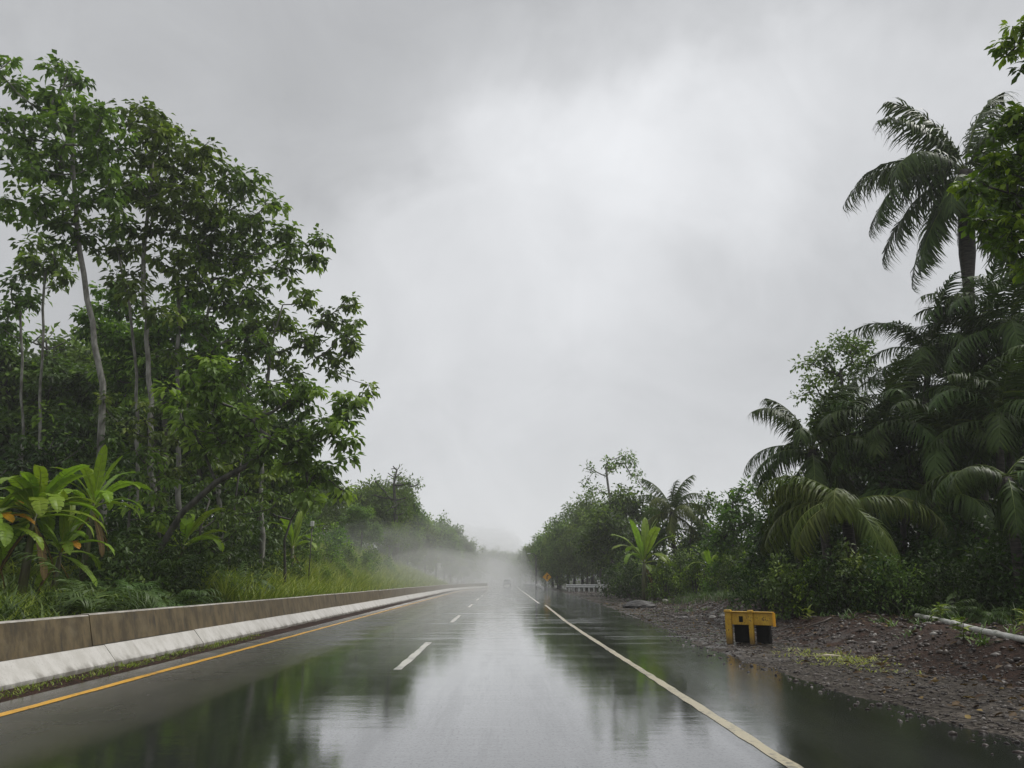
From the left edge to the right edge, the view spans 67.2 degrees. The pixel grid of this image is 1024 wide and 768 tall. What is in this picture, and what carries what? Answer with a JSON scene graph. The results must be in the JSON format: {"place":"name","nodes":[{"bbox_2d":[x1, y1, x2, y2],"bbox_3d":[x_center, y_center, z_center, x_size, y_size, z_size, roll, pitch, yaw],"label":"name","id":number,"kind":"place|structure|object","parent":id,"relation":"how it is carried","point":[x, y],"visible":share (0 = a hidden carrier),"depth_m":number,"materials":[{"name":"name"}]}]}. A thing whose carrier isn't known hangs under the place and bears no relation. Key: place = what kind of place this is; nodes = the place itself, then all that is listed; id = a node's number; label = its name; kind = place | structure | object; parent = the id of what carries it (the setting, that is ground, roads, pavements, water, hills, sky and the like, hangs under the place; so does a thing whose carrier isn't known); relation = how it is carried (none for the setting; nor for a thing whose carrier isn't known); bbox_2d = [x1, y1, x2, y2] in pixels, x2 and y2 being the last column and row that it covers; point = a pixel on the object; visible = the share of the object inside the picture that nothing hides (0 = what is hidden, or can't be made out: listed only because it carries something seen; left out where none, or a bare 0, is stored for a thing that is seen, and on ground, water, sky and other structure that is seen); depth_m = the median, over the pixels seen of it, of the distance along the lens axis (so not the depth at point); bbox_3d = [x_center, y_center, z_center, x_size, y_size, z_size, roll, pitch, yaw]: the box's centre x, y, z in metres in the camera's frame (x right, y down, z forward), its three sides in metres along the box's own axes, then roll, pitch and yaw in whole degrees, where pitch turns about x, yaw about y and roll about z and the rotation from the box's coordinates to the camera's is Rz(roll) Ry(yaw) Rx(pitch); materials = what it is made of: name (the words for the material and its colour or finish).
{"place":"outdoors","nodes":[
{"label":"outdoors","id":0,"kind":"place"},
{"bbox_2d":[0,580,234,620],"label":"grass","id":1,"kind":"structure","parent":0,"point":[29,603],"depth_m":16.08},
{"bbox_2d":[0,583,1023,767],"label":"road","id":2,"kind":"structure","parent":0,"point":[499,675],"depth_m":8.29,"materials":[{"name":"asphalt"}]},
{"bbox_2d":[0,589,468,716],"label":"yellow edge line","id":3,"kind":"object","parent":2,"relation":"on","point":[72,695],"visible":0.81,"depth_m":11.11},
{"bbox_2d":[0,583,489,690],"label":"concrete barrier","id":4,"kind":"object","parent":2,"relation":"on","point":[37,650],"visible":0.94,"depth_m":13.89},
{"bbox_2d":[545,605,802,767],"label":"white edge line","id":5,"kind":"object","parent":2,"relation":"on","point":[755,742],"visible":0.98,"depth_m":7.89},
{"bbox_2d":[0,543,1023,741],"bbox_3d":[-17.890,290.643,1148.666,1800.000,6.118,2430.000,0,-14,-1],"label":"ground","id":6,"kind":"structure","parent":0,"point":[993,647],"depth_m":12.38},
{"bbox_2d":[0,486,43,590],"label":"banana plant","id":7,"kind":"object","parent":6,"relation":"on","point":[6,501],"visible":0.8,"depth_m":17.48,"materials":[{"name":"green plant"}]},
{"bbox_2d":[0,267,52,476],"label":"slender tree","id":8,"kind":"object","parent":6,"relation":"on","point":[27,300],"visible":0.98,"depth_m":35.74,"materials":[{"name":"green plant"}]},
{"bbox_2d":[8,229,79,534],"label":"slender tree","id":9,"kind":"object","parent":6,"relation":"on","point":[32,264],"visible":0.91,"depth_m":35.43,"materials":[{"name":"green plant"}]},
{"bbox_2d":[0,464,107,598],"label":"banana plant","id":10,"kind":"object","parent":6,"relation":"on","point":[38,499],"visible":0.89,"depth_m":17.93,"materials":[{"name":"green plant"}]},
{"bbox_2d":[6,490,114,591],"bbox_3d":[-10.896,4.044,18.830,2.305,2.784,2.244,0,-14,-1],"label":"banana plant","id":11,"kind":"object","parent":6,"relation":"on","point":[68,535],"visible":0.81,"depth_m":18.69,"materials":[{"name":"green plant"}]},
{"bbox_2d":[0,413,137,515],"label":"young tree","id":12,"kind":"object","parent":6,"relation":"on","point":[44,459],"visible":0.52,"depth_m":25.99,"materials":[{"name":"green plant"}]},
{"bbox_2d":[23,322,115,426],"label":"forest tree","id":13,"kind":"object","parent":6,"relation":"on","point":[64,348],"visible":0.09,"depth_m":50.84,"materials":[{"name":"green plant"}]},
{"bbox_2d":[0,338,140,499],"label":"dense tree","id":14,"kind":"object","parent":6,"relation":"on","point":[58,379],"visible":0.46,"depth_m":38.27,"materials":[{"name":"green plant"}]},
{"bbox_2d":[0,49,153,547],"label":"rubber tree","id":15,"kind":"object","parent":6,"relation":"on","point":[89,129],"visible":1,"depth_m":29.07,"materials":[{"name":"green plant"}]},
{"bbox_2d":[14,551,159,617],"bbox_3d":[-8.612,4.479,15.814,3.022,1.818,2.679,6,-19,-14],"label":"fern","id":16,"kind":"object","parent":6,"relation":"on","point":[82,598],"visible":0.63,"depth_m":15.63,"materials":[{"name":"green plant"}]},
{"bbox_2d":[31,485,163,583],"bbox_3d":[-12.657,5.092,24.201,4.290,3.764,4.366,0,-14,2],"label":"shrub","id":17,"kind":"object","parent":6,"relation":"on","point":[118,521],"visible":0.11,"depth_m":23.91,"materials":[{"name":"green plant"}]},
{"bbox_2d":[48,444,150,580],"bbox_3d":[-10.850,3.680,20.098,2.490,4.089,2.228,0,-14,-1],"label":"banana plant","id":18,"kind":"object","parent":6,"relation":"on","point":[94,492],"visible":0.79,"depth_m":20.14,"materials":[{"name":"green plant"}]},
{"bbox_2d":[0,396,226,546],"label":"thicket","id":19,"kind":"object","parent":6,"relation":"on","point":[34,423],"visible":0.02,"depth_m":34.92,"materials":[{"name":"green plant"}]},
{"bbox_2d":[59,528,174,596],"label":"shrub","id":20,"kind":"object","parent":6,"relation":"on","point":[110,575],"visible":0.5,"depth_m":20.16,"materials":[{"name":"green plant"}]},
{"bbox_2d":[82,213,172,525],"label":"slender tree","id":21,"kind":"object","parent":6,"relation":"on","point":[111,278],"visible":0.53,"depth_m":31.21,"materials":[{"name":"green plant"}]},
{"bbox_2d":[0,634,264,697],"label":"weeds","id":22,"kind":"object","parent":6,"relation":"on","point":[128,664],"visible":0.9,"depth_m":11.96,"materials":[{"name":"green plant"}]},
{"bbox_2d":[72,520,192,589],"bbox_3d":[-11.372,5.533,23.357,3.674,2.838,3.322,-4,-15,15],"label":"shrub","id":23,"kind":"object","parent":6,"relation":"on","point":[135,530],"visible":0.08,"depth_m":23.18,"materials":[{"name":"green plant"}]},
{"bbox_2d":[100,431,183,568],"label":"young tree","id":24,"kind":"object","parent":6,"relation":"on","point":[141,457],"visible":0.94,"depth_m":24.17,"materials":[{"name":"green plant"}]},
{"bbox_2d":[68,273,248,511],"bbox_3d":[-17.051,1.468,36.594,9.434,12.851,4.976,0,-14,-1],"label":"dense tree","id":25,"kind":"object","parent":6,"relation":"on","point":[114,337],"visible":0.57,"depth_m":36.98,"materials":[{"name":"green plant"}]},
{"bbox_2d":[92,390,224,537],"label":"young tree","id":26,"kind":"object","parent":6,"relation":"on","point":[174,442],"visible":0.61,"depth_m":27.32,"materials":[{"name":"green plant"}]},
{"bbox_2d":[98,96,233,532],"bbox_3d":[-14.438,-2.129,30.418,5.827,20.189,4.734,-7,-16,26],"label":"rubber tree","id":27,"kind":"object","parent":6,"relation":"on","point":[160,131],"visible":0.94,"depth_m":30.99,"materials":[{"name":"green plant"}]},
{"bbox_2d":[0,554,339,620],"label":"ferns","id":28,"kind":"object","parent":6,"relation":"on","point":[10,609],"visible":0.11,"depth_m":15.78,"materials":[{"name":"green plant"}]},
{"bbox_2d":[131,528,212,604],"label":"shrub","id":29,"kind":"object","parent":6,"relation":"on","point":[187,568],"visible":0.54,"depth_m":21.17,"materials":[{"name":"green plant"}]},
{"bbox_2d":[111,448,242,557],"bbox_3d":[-14.538,5.397,33.368,6.237,5.377,6.129,4,-15,-14],"label":"shrub","id":30,"kind":"object","parent":6,"relation":"on","point":[188,495],"visible":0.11,"depth_m":33.47,"materials":[{"name":"green plant"}]},
{"bbox_2d":[142,507,234,576],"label":"banana plant","id":31,"kind":"object","parent":6,"relation":"on","point":[189,525],"visible":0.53,"depth_m":24.33,"materials":[{"name":"green plant"}]},
{"bbox_2d":[151,476,252,560],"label":"young tree","id":32,"kind":"object","parent":6,"relation":"on","point":[202,528],"visible":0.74,"depth_m":25.13,"materials":[{"name":"green plant"}]},
{"bbox_2d":[94,385,339,512],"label":"dense tree","id":33,"kind":"object","parent":6,"relation":"on","point":[293,421],"visible":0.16,"depth_m":40.35,"materials":[{"name":"green plant"}]},
{"bbox_2d":[172,483,265,574],"bbox_3d":[-12.479,6.209,31.373,4.990,4.302,4.904,10,-17,-34],"label":"shrub","id":34,"kind":"object","parent":6,"relation":"on","point":[255,543],"visible":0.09,"depth_m":31.37,"materials":[{"name":"green plant"}]},
{"bbox_2d":[166,208,279,552],"bbox_3d":[-12.264,0.324,32.615,4.692,16.184,3.176,0,-14,-1],"label":"slender tree","id":35,"kind":"object","parent":6,"relation":"on","point":[206,345],"visible":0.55,"depth_m":32.65,"materials":[{"name":"green plant"}]},
{"bbox_2d":[0,519,448,601],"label":"grass","id":36,"kind":"structure","parent":6,"relation":"on","point":[405,576],"depth_m":34.47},
{"bbox_2d":[197,520,271,579],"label":"shrub","id":37,"kind":"object","parent":6,"relation":"on","point":[238,558],"visible":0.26,"depth_m":26.91,"materials":[{"name":"green plant"}]},
{"bbox_2d":[144,158,335,550],"bbox_3d":[-11.659,-0.598,32.341,6.998,17.752,4.952,9,-17,-32],"label":"rubber tree","id":38,"kind":"object","parent":6,"relation":"on","point":[203,253],"visible":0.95,"depth_m":32.85,"materials":[{"name":"green plant"}]},
{"bbox_2d":[198,403,320,568],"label":"young tree","id":39,"kind":"object","parent":6,"relation":"on","point":[266,476],"visible":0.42,"depth_m":28.95,"materials":[{"name":"green plant"}]},
{"bbox_2d":[149,353,373,563],"bbox_3d":[-8.154,2.977,23.932,7.494,7.637,4.242,0,-14,-1],"label":"spreading tree","id":40,"kind":"object","parent":6,"relation":"on","point":[244,425],"visible":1,"depth_m":24.03,"materials":[{"name":"green plant"}]},
{"bbox_2d":[227,480,307,557],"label":"shrub","id":41,"kind":"object","parent":6,"relation":"on","point":[286,509],"visible":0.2,"depth_m":39.19,"materials":[{"name":"green plant"}]},
{"bbox_2d":[241,524,305,581],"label":"shrub","id":42,"kind":"object","parent":6,"relation":"on","point":[272,544],"visible":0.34,"depth_m":34.02,"materials":[{"name":"green plant"}]},
{"bbox_2d":[224,477,332,584],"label":"young tree","id":43,"kind":"object","parent":6,"relation":"on","point":[229,484],"visible":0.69,"depth_m":30.16,"materials":[{"name":"green plant"}]},
{"bbox_2d":[203,282,380,568],"bbox_3d":[-9.593,2.128,33.422,7.726,13.516,4.085,0,-14,-1],"label":"rubber tree","id":44,"kind":"object","parent":6,"relation":"on","point":[312,343],"visible":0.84,"depth_m":34.44,"materials":[{"name":"green plant"}]},
{"bbox_2d":[303,480,365,537],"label":"forest tree","id":45,"kind":"object","parent":6,"relation":"on","point":[335,514],"visible":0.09,"depth_m":75.46,"materials":[{"name":"green plant"}]},
{"bbox_2d":[337,503,385,551],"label":"forest tree","id":46,"kind":"object","parent":6,"relation":"on","point":[361,513],"visible":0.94,"depth_m":70.23,"materials":[{"name":"green plant"}]},
{"bbox_2d":[351,488,391,544],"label":"forest tree","id":47,"kind":"object","parent":6,"relation":"on","point":[368,501],"visible":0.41,"depth_m":87.66,"materials":[{"name":"green plant"}]},
{"bbox_2d":[342,464,415,547],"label":"forest tree","id":48,"kind":"object","parent":6,"relation":"on","point":[369,487],"visible":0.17,"depth_m":90.95,"materials":[{"name":"green plant"}]},
{"bbox_2d":[371,519,413,556],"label":"forest tree","id":49,"kind":"object","parent":6,"relation":"on","point":[392,539],"visible":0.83,"depth_m":81.94,"materials":[{"name":"green plant"}]},
{"bbox_2d":[368,466,424,566],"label":"dead topped tree","id":50,"kind":"object","parent":6,"relation":"on","point":[395,516],"visible":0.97,"depth_m":87.36,"materials":[{"name":"green plant"}]},
{"bbox_2d":[423,510,466,578],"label":"forest tree","id":51,"kind":"object","parent":6,"relation":"on","point":[446,552],"visible":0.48,"depth_m":121.35,"materials":[{"name":"green plant"}]},
{"bbox_2d":[543,508,605,585],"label":"forest tree","id":52,"kind":"object","parent":6,"relation":"on","point":[562,523],"visible":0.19,"depth_m":114.59,"materials":[{"name":"green plant"}]},
{"bbox_2d":[556,520,604,589],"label":"forest tree","id":53,"kind":"object","parent":6,"relation":"on","point":[569,558],"visible":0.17,"depth_m":101.55,"materials":[{"name":"green plant"}]},
{"bbox_2d":[566,485,632,584],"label":"forest tree","id":54,"kind":"object","parent":6,"relation":"on","point":[585,521],"visible":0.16,"depth_m":97.24,"materials":[{"name":"green plant"}]},
{"bbox_2d":[577,448,649,591],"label":"feathery tree","id":55,"kind":"object","parent":6,"relation":"on","point":[609,468],"visible":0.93,"depth_m":78.00,"materials":[{"name":"green plant"}]},
{"bbox_2d":[569,482,662,594],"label":"leafy tree","id":56,"kind":"object","parent":6,"relation":"on","point":[605,527],"visible":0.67,"depth_m":66.55,"materials":[{"name":"green plant"}]},
{"bbox_2d":[595,549,650,598],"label":"shrub","id":57,"kind":"object","parent":6,"relation":"on","point":[622,590],"visible":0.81,"depth_m":56.09,"materials":[{"name":"green plant"}]},
{"bbox_2d":[611,518,679,600],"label":"banana plant","id":58,"kind":"object","parent":6,"relation":"on","point":[645,541],"visible":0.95,"depth_m":48.78,"materials":[{"name":"green plant"}]},
{"bbox_2d":[641,559,686,601],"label":"shrub","id":59,"kind":"object","parent":6,"relation":"on","point":[656,584],"visible":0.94,"depth_m":46.56,"materials":[{"name":"green plant"}]},
{"bbox_2d":[637,475,708,594],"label":"coconut palm","id":60,"kind":"object","parent":6,"relation":"on","point":[672,518],"visible":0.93,"depth_m":53.34,"materials":[{"name":"green plant"}]},
{"bbox_2d":[639,488,729,559],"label":"leafy tree","id":61,"kind":"object","parent":6,"relation":"on","point":[705,505],"visible":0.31,"depth_m":57.42,"materials":[{"name":"green plant"}]},
{"bbox_2d":[673,553,717,595],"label":"shrub","id":62,"kind":"object","parent":6,"relation":"on","point":[693,574],"visible":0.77,"depth_m":45.64,"materials":[{"name":"green plant"}]},
{"bbox_2d":[698,473,764,584],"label":"leafy tree","id":63,"kind":"object","parent":6,"relation":"on","point":[729,516],"visible":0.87,"depth_m":42.85,"materials":[{"name":"green plant"}]},
{"bbox_2d":[724,610,775,644],"bbox_3d":[5.077,5.161,16.355,1.024,0.700,0.400,-9,-17,31],"label":"barrier","id":64,"kind":"object","parent":6,"relation":"on","point":[743,622],"visible":1,"depth_m":16.29,"materials":[{"name":"yellow paint"}]},
{"bbox_2d":[718,542,792,610],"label":"shrub","id":65,"kind":"object","parent":6,"relation":"on","point":[765,601],"visible":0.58,"depth_m":23.34,"materials":[{"name":"green plant"}]},
{"bbox_2d":[740,549,809,619],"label":"shrub","id":66,"kind":"object","parent":6,"relation":"on","point":[778,592],"visible":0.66,"depth_m":20.74,"materials":[{"name":"green plant"}]},
{"bbox_2d":[737,496,843,581],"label":"dense tree","id":67,"kind":"object","parent":6,"relation":"on","point":[759,536],"visible":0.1,"depth_m":32.55,"materials":[{"name":"green plant"}]},
{"bbox_2d":[598,596,1023,720],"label":"leaf litter","id":68,"kind":"object","parent":6,"relation":"on","point":[1012,713],"visible":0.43,"depth_m":11.98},
{"bbox_2d":[779,558,843,617],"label":"shrub","id":69,"kind":"object","parent":6,"relation":"on","point":[798,587],"visible":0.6,"depth_m":20.32,"materials":[{"name":"green plant"}]},
{"bbox_2d":[609,596,1023,689],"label":"rubble","id":70,"kind":"object","parent":6,"relation":"on","point":[922,644],"visible":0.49,"depth_m":14.45,"materials":[{"name":"stone"}]},
{"bbox_2d":[743,382,893,578],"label":"coconut palm","id":71,"kind":"object","parent":6,"relation":"on","point":[815,465],"visible":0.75,"depth_m":26.94,"materials":[{"name":"green plant"}]},
{"bbox_2d":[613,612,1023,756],"bbox_3d":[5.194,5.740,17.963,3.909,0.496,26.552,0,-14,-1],"label":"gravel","id":72,"kind":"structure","parent":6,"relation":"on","point":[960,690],"depth_m":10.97,"materials":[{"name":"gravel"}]},
{"bbox_2d":[628,596,1023,645],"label":"weeds","id":73,"kind":"object","parent":6,"relation":"on","point":[984,641],"visible":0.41,"depth_m":15.38,"materials":[{"name":"green plant"}]},
{"bbox_2d":[780,537,878,619],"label":"shrub","id":74,"kind":"object","parent":6,"relation":"on","point":[828,602],"visible":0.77,"depth_m":19.80,"materials":[{"name":"green plant"}]},
{"bbox_2d":[786,327,878,485],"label":"leafy tree","id":75,"kind":"object","parent":6,"relation":"on","point":[847,344],"visible":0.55,"depth_m":35.55,"materials":[{"name":"green plant"}]},
{"bbox_2d":[756,474,947,602],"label":"coconut palm","id":76,"kind":"object","parent":6,"relation":"on","point":[821,506],"visible":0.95,"depth_m":21.65,"materials":[{"name":"green plant"}]},
{"bbox_2d":[680,418,1023,583],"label":"thicket","id":77,"kind":"object","parent":6,"relation":"on","point":[857,481],"visible":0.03,"depth_m":36.23,"materials":[{"name":"green plant"}]},
{"bbox_2d":[806,537,899,613],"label":"shrub","id":78,"kind":"object","parent":6,"relation":"on","point":[851,559],"visible":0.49,"depth_m":19.76,"materials":[{"name":"green plant"}]},
{"bbox_2d":[825,537,923,614],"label":"shrub","id":79,"kind":"object","parent":6,"relation":"on","point":[870,565],"visible":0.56,"depth_m":19.23,"materials":[{"name":"green plant"}]},
{"bbox_2d":[817,349,972,568],"bbox_3d":[12.812,3.133,26.216,5.295,8.415,5.530,0,-14,-1],"label":"slim palm","id":80,"kind":"object","parent":6,"relation":"on","point":[892,394],"visible":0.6,"depth_m":26.10,"materials":[{"name":"green plant"}]},
{"bbox_2d":[854,550,938,615],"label":"shrub","id":81,"kind":"object","parent":6,"relation":"on","point":[898,589],"visible":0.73,"depth_m":18.90,"materials":[{"name":"green plant"}]},
{"bbox_2d":[852,340,957,545],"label":"slim palm","id":82,"kind":"object","parent":6,"relation":"on","point":[876,369],"visible":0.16,"depth_m":30.30,"materials":[{"name":"green plant"}]},
{"bbox_2d":[855,441,972,587],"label":"leafy tree","id":83,"kind":"object","parent":6,"relation":"on","point":[882,479],"visible":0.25,"depth_m":25.16,"materials":[{"name":"green plant"}]},
{"bbox_2d":[851,271,1005,559],"bbox_3d":[16.188,1.869,28.730,5.767,12.058,5.546,-11,-18,38],"label":"slim palm","id":84,"kind":"object","parent":6,"relation":"on","point":[929,352],"visible":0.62,"depth_m":29.04,"materials":[{"name":"green plant"}]},
{"bbox_2d":[880,536,978,613],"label":"shrub","id":85,"kind":"object","parent":6,"relation":"on","point":[919,561],"visible":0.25,"depth_m":19.48,"materials":[{"name":"green plant"}]},
{"bbox_2d":[843,90,1023,539],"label":"coconut palm","id":86,"kind":"object","parent":6,"relation":"on","point":[912,170],"visible":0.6,"depth_m":31.99,"materials":[{"name":"green plant"}]},
{"bbox_2d":[854,480,1023,575],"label":"palm","id":87,"kind":"object","parent":6,"relation":"on","point":[967,505],"visible":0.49,"depth_m":23.11,"materials":[{"name":"green plant"}]},
{"bbox_2d":[860,358,1023,551],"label":"slim palm","id":88,"kind":"object","parent":6,"relation":"on","point":[933,470],"visible":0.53,"depth_m":24.68,"materials":[{"name":"green plant"}]},
{"bbox_2d":[894,512,996,586],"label":"shrub","id":89,"kind":"object","parent":6,"relation":"on","point":[921,542],"visible":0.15,"depth_m":22.56,"materials":[{"name":"green plant"}]},
{"bbox_2d":[905,545,1001,616],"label":"shrub","id":90,"kind":"object","parent":6,"relation":"on","point":[962,587],"visible":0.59,"depth_m":18.37,"materials":[{"name":"green plant"}]},
{"bbox_2d":[905,510,1008,597],"bbox_3d":[12.724,5.003,21.596,3.430,2.957,3.371,-2,-14,9],"label":"shrub","id":91,"kind":"object","parent":6,"relation":"on","point":[946,523],"visible":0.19,"depth_m":21.74,"materials":[{"name":"green plant"}]},
{"bbox_2d":[899,242,1023,555],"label":"slim palm","id":92,"kind":"object","parent":6,"relation":"on","point":[994,271],"visible":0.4,"depth_m":28.24,"materials":[{"name":"green plant"}]},
{"bbox_2d":[912,456,1023,614],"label":"palm","id":93,"kind":"object","parent":6,"relation":"on","point":[1009,512],"visible":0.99,"depth_m":18.32,"materials":[{"name":"green plant"}]},
{"bbox_2d":[914,345,1023,583],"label":"slim palm","id":94,"kind":"object","parent":6,"relation":"on","point":[1004,416],"visible":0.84,"depth_m":23.36,"materials":[{"name":"green plant"}]},
{"bbox_2d":[923,263,1023,550],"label":"slim palm","id":95,"kind":"object","parent":6,"relation":"on","point":[1011,331],"visible":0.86,"depth_m":26.22,"materials":[{"name":"green plant"}]},
{"bbox_2d":[939,514,1023,609],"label":"shrub","id":96,"kind":"object","parent":6,"relation":"on","point":[967,565],"visible":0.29,"depth_m":19.53,"materials":[{"name":"green plant"}]},
{"bbox_2d":[944,344,1023,463],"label":"slim palm","id":97,"kind":"object","parent":6,"relation":"on","point":[994,350],"visible":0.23,"depth_m":26.95,"materials":[{"name":"green plant"}]},
{"bbox_2d":[947,15,1023,284],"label":"almond tree","id":98,"kind":"object","parent":6,"relation":"on","point":[1006,225],"visible":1,"depth_m":14.90,"materials":[{"name":"green plant"}]},
{"bbox_2d":[966,536,1023,617],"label":"shrub","id":99,"kind":"object","parent":6,"relation":"on","point":[1012,594],"visible":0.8,"depth_m":18.07,"materials":[{"name":"green plant"}]},
{"bbox_2d":[978,528,1023,608],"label":"shrub","id":100,"kind":"object","parent":6,"relation":"on","point":[1005,569],"visible":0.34,"depth_m":18.81,"materials":[{"name":"green plant"}]},
{"bbox_2d":[0,0,1023,575],"label":"sky","id":101,"kind":"structure","parent":0,"point":[567,234],"materials":[{"name":"grey"}]},
{"bbox_2d":[661,588,1022,627],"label":"grass","id":102,"kind":"structure","parent":0,"point":[702,596],"depth_m":17.89,"materials":[{"name":"green plant"}]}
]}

